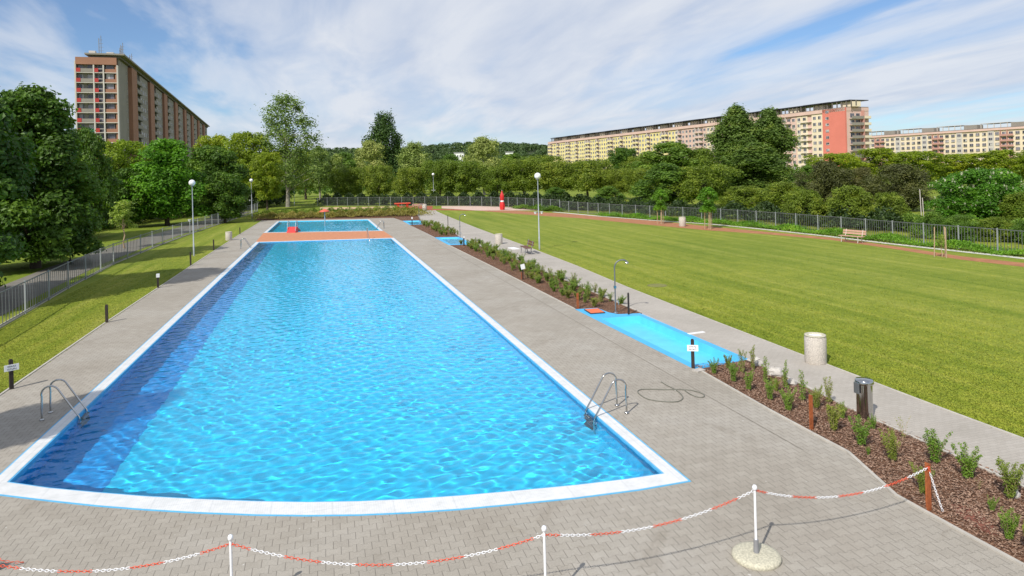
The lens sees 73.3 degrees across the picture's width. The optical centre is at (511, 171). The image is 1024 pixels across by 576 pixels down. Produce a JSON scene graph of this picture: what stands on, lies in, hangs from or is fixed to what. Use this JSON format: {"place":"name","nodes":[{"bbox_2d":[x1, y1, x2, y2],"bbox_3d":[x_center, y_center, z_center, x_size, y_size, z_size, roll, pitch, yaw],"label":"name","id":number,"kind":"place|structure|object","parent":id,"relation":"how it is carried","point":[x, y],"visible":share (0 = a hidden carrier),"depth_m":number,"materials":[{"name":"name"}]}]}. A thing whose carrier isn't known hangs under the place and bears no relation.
{"place":"outdoors","nodes":[
{"label":"outdoors","id":0,"kind":"place"},
{"bbox_2d":[0,211,250,315],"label":"park path","id":1,"kind":"structure","parent":0,"point":[56,279],"depth_m":44.08,"materials":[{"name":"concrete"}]},
{"bbox_2d":[0,211,275,392],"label":"lawn","id":2,"kind":"structure","parent":0,"point":[234,225],"depth_m":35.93,"materials":[{"name":"green plant"}]},
{"bbox_2d":[0,211,256,327],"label":"kerb","id":3,"kind":"structure","parent":2,"relation":"on","point":[98,272],"depth_m":40.94,"materials":[{"name":"concrete"}]},
{"bbox_2d":[0,203,257,325],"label":"metal fence","id":4,"kind":"object","parent":2,"relation":"on","point":[173,228],"visible":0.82,"depth_m":39.92,"materials":[{"name":"metal"}]},
{"bbox_2d":[199,171,252,222],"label":"tree","id":5,"kind":"object","parent":2,"relation":"on","point":[220,199],"visible":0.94,"depth_m":87.10,"materials":[{"name":"green plant"}]},
{"bbox_2d":[74,36,209,159],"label":"apartment block","id":6,"kind":"structure","parent":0,"point":[121,96],"depth_m":204.16,"materials":[{"name":"concrete"}]},
{"bbox_2d":[256,231,393,241],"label":"terracotta paving","id":7,"kind":"structure","parent":0,"point":[284,236],"depth_m":64.82,"materials":[{"name":"orange tile"}]},
{"bbox_2d":[255,213,419,220],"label":"planting bed","id":8,"kind":"object","parent":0,"point":[406,218],"visible":0.5,"depth_m":91.95,"materials":[{"name":"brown plant"}]},
{"bbox_2d":[246,205,434,219],"bbox_3d":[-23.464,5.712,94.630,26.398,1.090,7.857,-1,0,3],"label":"ground cover","id":9,"kind":"object","parent":8,"relation":"on","point":[338,213],"visible":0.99,"depth_m":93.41,"materials":[{"name":"green plant"}]},
{"bbox_2d":[323,148,547,163],"bbox_3d":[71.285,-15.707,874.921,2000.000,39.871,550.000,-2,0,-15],"label":"hill","id":10,"kind":"structure","parent":0,"point":[530,152],"depth_m":811.60,"materials":[{"name":"green plant"}]},
{"bbox_2d":[249,141,547,177],"bbox_3d":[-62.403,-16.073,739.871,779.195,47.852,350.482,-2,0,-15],"label":"wood","id":11,"kind":"object","parent":10,"relation":"on","point":[522,148],"visible":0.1,"depth_m":803.00,"materials":[{"name":"green plant"}]},
{"bbox_2d":[0,218,1023,575],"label":"pool deck","id":12,"kind":"structure","parent":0,"point":[714,452],"depth_m":11.24,"materials":[{"name":"grey concrete"}]},
{"bbox_2d":[39,379,87,420],"bbox_3d":[-10.817,5.892,16.658,0.915,1.651,0.647,-2,0,-15],"label":"pool ladder","id":13,"kind":"object","parent":12,"relation":"attached to","point":[63,396],"visible":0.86,"depth_m":16.47,"materials":[{"name":"silver metal"}]},
{"bbox_2d":[0,220,262,394],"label":"kerb","id":14,"kind":"structure","parent":12,"relation":"on","point":[7,389],"depth_m":25.80,"materials":[{"name":"concrete"}]},
{"bbox_2d":[228,534,232,575],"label":"chain post","id":15,"kind":"object","parent":12,"relation":"on","point":[230,537],"visible":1,"depth_m":8.80,"materials":[{"name":"metal"}]},
{"bbox_2d":[0,544,227,572],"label":"barrier chain","id":16,"kind":"object","parent":15,"relation":"hanging from","point":[114,568],"visible":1,"depth_m":8.80,"materials":[{"name":"red plastic"}]},
{"bbox_2d":[231,534,542,566],"bbox_3d":[-1.592,4.879,8.826,4.058,0.357,0.028,-2,0,0],"label":"barrier chain","id":17,"kind":"object","parent":15,"relation":"hanging from","point":[506,546],"visible":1,"depth_m":8.82,"materials":[{"name":"red plastic"}]},
{"bbox_2d":[264,219,382,232],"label":"swimming pool","id":18,"kind":"structure","parent":12,"relation":"in","point":[273,225],"depth_m":78.15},
{"bbox_2d":[268,220,378,231],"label":"water","id":19,"kind":"structure","parent":18,"relation":"in","point":[346,225],"depth_m":78.09,"materials":[{"name":"blue liquid"}]},
{"bbox_2d":[0,238,690,516],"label":"swimming pool","id":20,"kind":"structure","parent":12,"relation":"in","point":[668,474],"depth_m":12.20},
{"bbox_2d":[12,239,658,501],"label":"water","id":21,"kind":"structure","parent":20,"relation":"in","point":[353,370],"depth_m":16.94,"materials":[{"name":"blue liquid"}]},
{"bbox_2d":[585,372,628,419],"bbox_3d":[2.166,5.552,15.894,0.915,1.651,0.647,-2,0,-15],"label":"pool ladder","id":22,"kind":"object","parent":12,"relation":"attached to","point":[598,385],"visible":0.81,"depth_m":16.04,"materials":[{"name":"silver metal"}]},
{"bbox_2d":[576,308,747,368],"bbox_3d":[4.726,5.592,23.649,2.099,0.252,8.866,-2,0,-15],"label":"footbath","id":23,"kind":"object","parent":12,"relation":"on","point":[668,340],"visible":0.72,"depth_m":23.18,"materials":[{"name":"blue liquid"}]},
{"bbox_2d":[731,484,781,570],"bbox_3d":[3.473,4.985,9.813,0.680,1.040,0.680,-2,0,-15],"label":"chain post","id":24,"kind":"object","parent":12,"relation":"on","point":[756,554],"visible":1,"depth_m":9.76,"materials":[{"name":"concrete"}]},
{"bbox_2d":[543,490,752,536],"bbox_3d":[1.929,4.695,9.320,3.220,0.242,0.028,-2,0,-18],"label":"barrier chain","id":25,"kind":"object","parent":24,"relation":"hanging from","point":[648,526],"visible":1,"depth_m":9.28,"materials":[{"name":"red plastic"}]},
{"bbox_2d":[702,371,1023,566],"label":"kerb","id":26,"kind":"structure","parent":12,"relation":"on","point":[956,528],"depth_m":11.80,"materials":[{"name":"concrete"}]},
{"bbox_2d":[0,170,1023,314],"bbox_3d":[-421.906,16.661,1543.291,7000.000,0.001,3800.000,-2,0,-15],"label":"ground","id":27,"kind":"structure","parent":0,"point":[12,271],"depth_m":79.19,"materials":[{"name":"green plant"}]},
{"bbox_2d":[0,93,47,287],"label":"tree","id":28,"kind":"object","parent":27,"relation":"on","point":[17,172],"visible":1,"depth_m":31.93,"materials":[{"name":"green plant"}]},
{"bbox_2d":[0,81,112,268],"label":"tree","id":29,"kind":"object","parent":27,"relation":"on","point":[60,223],"visible":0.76,"depth_m":44.82,"materials":[{"name":"green plant"}]},
{"bbox_2d":[67,125,119,238],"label":"tree","id":30,"kind":"object","parent":27,"relation":"on","point":[92,142],"visible":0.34,"depth_m":66.10,"materials":[{"name":"green plant"}]},
{"bbox_2d":[108,199,137,247],"bbox_3d":[-32.787,4.425,58.019,2.370,4.196,2.518,-1,0,-37],"label":"tree","id":31,"kind":"object","parent":27,"relation":"on","point":[124,212],"visible":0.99,"depth_m":57.89,"materials":[{"name":"green plant"}]},
{"bbox_2d":[98,139,150,172],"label":"tree","id":32,"kind":"object","parent":27,"relation":"on","point":[117,151],"visible":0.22,"depth_m":98.44,"materials":[{"name":"green plant"}]},
{"bbox_2d":[108,167,157,226],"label":"tree","id":33,"kind":"object","parent":27,"relation":"on","point":[122,190],"visible":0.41,"depth_m":82.83,"materials":[{"name":"green plant"}]},
{"bbox_2d":[118,138,211,225],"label":"tree","id":34,"kind":"object","parent":27,"relation":"on","point":[166,169],"visible":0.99,"depth_m":84.16,"materials":[{"name":"green plant"}]},
{"bbox_2d":[102,187,291,227],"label":"undergrowth","id":35,"kind":"object","parent":27,"relation":"on","point":[262,203],"visible":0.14,"depth_m":127.50,"materials":[{"name":"green plant"}]},
{"bbox_2d":[179,144,255,218],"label":"tree","id":36,"kind":"object","parent":27,"relation":"on","point":[212,159],"visible":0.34,"depth_m":97.07,"materials":[{"name":"green plant"}]},
{"bbox_2d":[220,131,274,207],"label":"tree","id":37,"kind":"object","parent":27,"relation":"on","point":[247,139],"visible":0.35,"depth_m":127.86,"materials":[{"name":"green plant"}]},
{"bbox_2d":[246,152,285,209],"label":"tree","id":38,"kind":"object","parent":27,"relation":"on","point":[270,177],"visible":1,"depth_m":118.99,"materials":[{"name":"green plant"}]},
{"bbox_2d":[246,90,328,206],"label":"tree","id":39,"kind":"object","parent":27,"relation":"on","point":[285,144],"visible":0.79,"depth_m":130.22,"materials":[{"name":"green plant"}]},
{"bbox_2d":[306,146,334,199],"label":"tree","id":40,"kind":"object","parent":27,"relation":"on","point":[318,154],"visible":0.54,"depth_m":149.75,"materials":[{"name":"green plant"}]},
{"bbox_2d":[323,166,369,195],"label":"tree","id":41,"kind":"object","parent":27,"relation":"on","point":[351,185],"visible":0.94,"depth_m":140.76,"materials":[{"name":"green plant"}]},
{"bbox_2d":[350,139,394,188],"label":"tree","id":42,"kind":"object","parent":27,"relation":"on","point":[367,148],"visible":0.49,"depth_m":183.52,"materials":[{"name":"green plant"}]},
{"bbox_2d":[357,163,395,195],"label":"tree","id":43,"kind":"object","parent":27,"relation":"on","point":[380,178],"visible":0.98,"depth_m":139.18,"materials":[{"name":"green plant"}]},
{"bbox_2d":[361,108,405,180],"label":"tree","id":44,"kind":"object","parent":27,"relation":"on","point":[381,130],"visible":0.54,"depth_m":233.16,"materials":[{"name":"green plant"}]},
{"bbox_2d":[389,166,428,195],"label":"tree","id":45,"kind":"object","parent":27,"relation":"on","point":[411,176],"visible":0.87,"depth_m":137.19,"materials":[{"name":"green plant"}]},
{"bbox_2d":[393,140,432,193],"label":"tree","id":46,"kind":"object","parent":27,"relation":"on","point":[411,151],"visible":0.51,"depth_m":183.47,"materials":[{"name":"green plant"}]},
{"bbox_2d":[418,159,458,195],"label":"tree","id":47,"kind":"object","parent":27,"relation":"on","point":[440,182],"visible":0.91,"depth_m":136.60,"materials":[{"name":"green plant"}]},
{"bbox_2d":[440,160,489,193],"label":"tree","id":48,"kind":"object","parent":27,"relation":"on","point":[466,170],"visible":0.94,"depth_m":136.35,"materials":[{"name":"green plant"}]},
{"bbox_2d":[457,136,502,194],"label":"tree","id":49,"kind":"object","parent":27,"relation":"on","point":[477,152],"visible":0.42,"depth_m":170.27,"materials":[{"name":"green plant"}]},
{"bbox_2d":[605,147,640,178],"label":"tree","id":50,"kind":"object","parent":27,"relation":"on","point":[623,153],"visible":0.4,"depth_m":188.38,"materials":[{"name":"green plant"}]},
{"bbox_2d":[626,141,710,183],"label":"tree","id":51,"kind":"object","parent":27,"relation":"on","point":[676,151],"visible":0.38,"depth_m":147.53,"materials":[{"name":"green plant"}]},
{"bbox_2d":[675,146,718,182],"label":"tree","id":52,"kind":"object","parent":27,"relation":"on","point":[705,156],"visible":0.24,"depth_m":147.42,"materials":[{"name":"green plant"}]},
{"bbox_2d":[435,210,1023,438],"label":"kerb","id":53,"kind":"structure","parent":27,"relation":"on","point":[803,355],"depth_m":18.84,"materials":[{"name":"concrete"}]},
{"bbox_2d":[701,102,762,198],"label":"tree","id":54,"kind":"object","parent":27,"relation":"on","point":[742,129],"visible":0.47,"depth_m":120.61,"materials":[{"name":"green plant"}]},
{"bbox_2d":[714,140,798,198],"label":"tree","id":55,"kind":"object","parent":27,"relation":"on","point":[756,165],"visible":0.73,"depth_m":109.62,"materials":[{"name":"green plant"}]},
{"bbox_2d":[754,105,803,189],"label":"tree","id":56,"kind":"object","parent":27,"relation":"on","point":[777,133],"visible":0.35,"depth_m":122.03,"materials":[{"name":"green plant"}]},
{"bbox_2d":[798,153,856,182],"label":"tree","id":57,"kind":"object","parent":27,"relation":"on","point":[833,157],"visible":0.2,"depth_m":148.83,"materials":[{"name":"green plant"}]},
{"bbox_2d":[837,147,904,182],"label":"tree","id":58,"kind":"object","parent":27,"relation":"on","point":[875,155],"visible":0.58,"depth_m":138.97,"materials":[{"name":"green plant"}]},
{"bbox_2d":[858,163,937,210],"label":"tree","id":59,"kind":"object","parent":27,"relation":"on","point":[906,174],"visible":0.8,"depth_m":76.95,"materials":[{"name":"green plant"}]},
{"bbox_2d":[885,150,954,182],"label":"tree","id":60,"kind":"object","parent":27,"relation":"on","point":[931,164],"visible":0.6,"depth_m":132.72,"materials":[{"name":"green plant"}]},
{"bbox_2d":[931,153,993,184],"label":"tree","id":61,"kind":"object","parent":27,"relation":"on","point":[961,166],"visible":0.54,"depth_m":132.34,"materials":[{"name":"green plant"}]},
{"bbox_2d":[973,149,1023,180],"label":"tree","id":62,"kind":"object","parent":27,"relation":"on","point":[999,160],"visible":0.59,"depth_m":128.64,"materials":[{"name":"green plant"}]},
{"bbox_2d":[451,245,639,313],"bbox_3d":[0.044,5.598,40.160,2.474,0.001,28.832,-2,0,-15],"label":"planting bed","id":63,"kind":"object","parent":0,"point":[606,305],"visible":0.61,"depth_m":33.22,"materials":[{"name":"brown soil"}]},
{"bbox_2d":[548,100,871,168],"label":"apartment block","id":64,"kind":"structure","parent":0,"point":[825,127],"depth_m":327.23,"materials":[{"name":"concrete"}]},
{"bbox_2d":[549,128,860,168],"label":"window","id":65,"kind":"structure","parent":64,"relation":"in","point":[799,155],"depth_m":447.19,"materials":[{"name":"glass"}]},
{"bbox_2d":[399,196,1023,436],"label":"lawn","id":66,"kind":"structure","parent":0,"point":[506,224],"depth_m":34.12,"materials":[{"name":"green plant"}]},
{"bbox_2d":[317,196,559,210],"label":"metal fence","id":67,"kind":"object","parent":66,"relation":"on","point":[369,201],"visible":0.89,"depth_m":120.45,"materials":[{"name":"metal"}]},
{"bbox_2d":[314,191,597,210],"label":"undergrowth","id":68,"kind":"object","parent":66,"relation":"on","point":[465,198],"visible":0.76,"depth_m":118.53,"materials":[{"name":"green plant"}]},
{"bbox_2d":[479,167,517,193],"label":"tree","id":69,"kind":"object","parent":66,"relation":"on","point":[495,185],"visible":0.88,"depth_m":135.37,"materials":[{"name":"green plant"}]},
{"bbox_2d":[492,157,547,192],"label":"tree","id":70,"kind":"object","parent":66,"relation":"on","point":[523,176],"visible":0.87,"depth_m":134.49,"materials":[{"name":"green plant"}]},
{"bbox_2d":[531,160,575,191],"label":"tree","id":71,"kind":"object","parent":66,"relation":"on","point":[552,169],"visible":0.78,"depth_m":131.80,"materials":[{"name":"green plant"}]},
{"bbox_2d":[553,158,615,198],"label":"tree","id":72,"kind":"object","parent":66,"relation":"on","point":[584,181],"visible":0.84,"depth_m":128.05,"materials":[{"name":"green plant"}]},
{"bbox_2d":[594,168,631,196],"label":"tree","id":73,"kind":"object","parent":66,"relation":"on","point":[615,179],"visible":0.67,"depth_m":124.82,"materials":[{"name":"green plant"}]},
{"bbox_2d":[620,166,659,191],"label":"tree","id":74,"kind":"object","parent":66,"relation":"on","point":[635,175],"visible":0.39,"depth_m":119.04,"materials":[{"name":"green plant"}]},
{"bbox_2d":[626,163,695,203],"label":"tree","id":75,"kind":"object","parent":66,"relation":"on","point":[665,174],"visible":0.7,"depth_m":96.64,"materials":[{"name":"green plant"}]},
{"bbox_2d":[663,162,743,199],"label":"tree","id":76,"kind":"object","parent":66,"relation":"on","point":[696,174],"visible":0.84,"depth_m":92.72,"materials":[{"name":"green plant"}]},
{"bbox_2d":[697,187,718,228],"bbox_3d":[17.577,3.220,61.700,1.992,3.857,2.149,-2,0,-32],"label":"sapling","id":77,"kind":"object","parent":66,"relation":"on","point":[707,206],"visible":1,"depth_m":61.48,"materials":[{"name":"green plant"}]},
{"bbox_2d":[714,185,765,207],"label":"bush","id":78,"kind":"object","parent":66,"relation":"on","point":[743,194],"visible":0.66,"depth_m":87.27,"materials":[{"name":"green plant"}]},
{"bbox_2d":[575,195,928,230],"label":"undergrowth","id":79,"kind":"object","parent":66,"relation":"on","point":[879,213],"visible":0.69,"depth_m":68.75,"materials":[{"name":"green plant"}]},
{"bbox_2d":[750,180,806,208],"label":"bush","id":80,"kind":"object","parent":66,"relation":"on","point":[777,194],"visible":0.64,"depth_m":79.15,"materials":[{"name":"green plant"}]},
{"bbox_2d":[559,201,1023,250],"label":"metal fence","id":81,"kind":"object","parent":66,"relation":"on","point":[609,209],"visible":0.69,"depth_m":55.33,"materials":[{"name":"metal"}]},
{"bbox_2d":[780,189,827,225],"bbox_3d":[27.515,3.303,63.921,4.604,3.396,4.502,-1,0,4],"label":"bush","id":82,"kind":"object","parent":66,"relation":"on","point":[798,201],"visible":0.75,"depth_m":63.24,"materials":[{"name":"green plant"}]},
{"bbox_2d":[595,211,1023,255],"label":"ground cover","id":83,"kind":"object","parent":66,"relation":"on","point":[955,243],"visible":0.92,"depth_m":52.06,"materials":[{"name":"green plant"}]},
{"bbox_2d":[791,160,856,203],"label":"tree","id":84,"kind":"object","parent":66,"relation":"on","point":[825,174],"visible":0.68,"depth_m":82.91,"materials":[{"name":"green plant"}]},
{"bbox_2d":[813,184,873,226],"bbox_3d":[29.916,3.041,61.010,5.399,3.934,5.516,-1,0,-23],"label":"bush","id":85,"kind":"object","parent":66,"relation":"on","point":[848,195],"visible":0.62,"depth_m":60.18,"materials":[{"name":"green plant"}]},
{"bbox_2d":[864,192,911,227],"bbox_3d":[32.278,3.290,59.279,3.942,3.164,4.032,-2,0,-9],"label":"bush","id":86,"kind":"object","parent":66,"relation":"on","point":[897,205],"visible":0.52,"depth_m":58.53,"materials":[{"name":"green plant"}]},
{"bbox_2d":[908,211,947,238],"bbox_3d":[30.470,3.874,50.010,2.867,2.115,2.727,-2,0,-30],"label":"bush","id":87,"kind":"object","parent":66,"relation":"on","point":[932,217],"visible":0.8,"depth_m":49.76,"materials":[{"name":"green plant"}]},
{"bbox_2d":[848,208,1023,238],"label":"undergrowth","id":88,"kind":"object","parent":66,"relation":"on","point":[908,216],"visible":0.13,"depth_m":54.60,"materials":[{"name":"green plant"}]},
{"bbox_2d":[939,214,986,241],"bbox_3d":[31.430,3.903,47.861,2.917,1.944,2.988,-2,0,-27],"label":"bush","id":89,"kind":"object","parent":66,"relation":"on","point":[961,220],"visible":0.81,"depth_m":47.63,"materials":[{"name":"green plant"}]},
{"bbox_2d":[922,167,1023,220],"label":"tree","id":90,"kind":"object","parent":66,"relation":"on","point":[985,197],"visible":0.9,"depth_m":60.43,"materials":[{"name":"green plant"}]},
{"bbox_2d":[974,216,1019,242],"bbox_3d":[33.220,3.933,46.917,3.128,1.770,3.058,-1,0,13],"label":"bush","id":91,"kind":"object","parent":66,"relation":"on","point":[995,223],"visible":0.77,"depth_m":46.59,"materials":[{"name":"green plant"}]},
{"bbox_2d":[989,192,1023,223],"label":"bush","id":92,"kind":"object","parent":66,"relation":"on","point":[1017,201],"visible":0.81,"depth_m":57.80,"materials":[{"name":"green plant"}]},
{"bbox_2d":[417,210,1023,484],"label":"path","id":93,"kind":"structure","parent":0,"point":[890,406],"depth_m":18.39,"materials":[{"name":"grey concrete"}]},
{"bbox_2d":[804,332,826,364],"bbox_3d":[8.544,4.976,19.372,0.580,0.805,0.580,-2,0,-15],"label":"concrete bin","id":94,"kind":"object","parent":93,"relation":"on","point":[815,348],"visible":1,"depth_m":19.14,"materials":[{"name":"white concrete"}]},
{"bbox_2d":[762,365,1023,487],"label":"kerb","id":95,"kind":"structure","parent":93,"relation":"on","point":[944,450],"depth_m":14.03,"materials":[{"name":"concrete"}]},
{"bbox_2d":[489,210,1023,266],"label":"running track","id":96,"kind":"structure","parent":0,"point":[667,224],"depth_m":60.12,"materials":[{"name":"rubber"}]},
{"bbox_2d":[556,212,1023,258],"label":"gravel strip","id":97,"kind":"object","parent":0,"point":[834,237],"visible":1,"depth_m":50.14,"materials":[{"name":"brown gravel"}]},
{"bbox_2d":[696,360,1023,562],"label":"planting bed","id":98,"kind":"object","parent":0,"point":[960,526],"visible":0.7,"depth_m":12.55,"materials":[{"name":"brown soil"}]},
{"bbox_2d":[848,414,872,446],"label":"shrub","id":99,"kind":"object","parent":98,"relation":"on","point":[862,434],"visible":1,"depth_m":13.53,"materials":[{"name":"green plant"}]},
{"bbox_2d":[854,377,873,419],"bbox_3d":[7.728,4.966,15.101,0.410,0.850,0.390,-2,0,-15],"label":"steel bin","id":100,"kind":"object","parent":98,"relation":"on","point":[863,388],"visible":0.97,"depth_m":14.97,"materials":[{"name":"silver metal"}]},
{"bbox_2d":[878,428,901,462],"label":"shrub","id":101,"kind":"object","parent":98,"relation":"on","point":[892,447],"visible":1,"depth_m":12.80,"materials":[{"name":"green plant"}]},
{"bbox_2d":[922,427,952,463],"bbox_3d":[7.794,5.053,12.690,0.526,0.692,0.362,-2,0,-3],"label":"shrub","id":102,"kind":"object","parent":98,"relation":"on","point":[935,450],"visible":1,"depth_m":12.64,"materials":[{"name":"green plant"}]},
{"bbox_2d":[951,442,982,480],"bbox_3d":[7.964,5.049,12.011,0.394,0.691,0.491,-2,0,-28],"label":"shrub","id":103,"kind":"object","parent":98,"relation":"on","point":[968,466],"visible":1,"depth_m":12.00,"materials":[{"name":"green plant"}]},
{"bbox_2d":[997,506,1020,540],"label":"shrub","id":104,"kind":"object","parent":98,"relation":"on","point":[1009,527],"visible":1,"depth_m":10.07,"materials":[{"name":"green plant"}]},
{"bbox_2d":[995,456,1023,500],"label":"shrub","id":105,"kind":"object","parent":98,"relation":"on","point":[1011,484],"visible":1,"depth_m":11.22,"materials":[{"name":"green plant"}]},
{"bbox_2d":[869,121,1023,164],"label":"apartment block","id":106,"kind":"structure","parent":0,"point":[972,139],"depth_m":383.77,"materials":[{"name":"concrete"}]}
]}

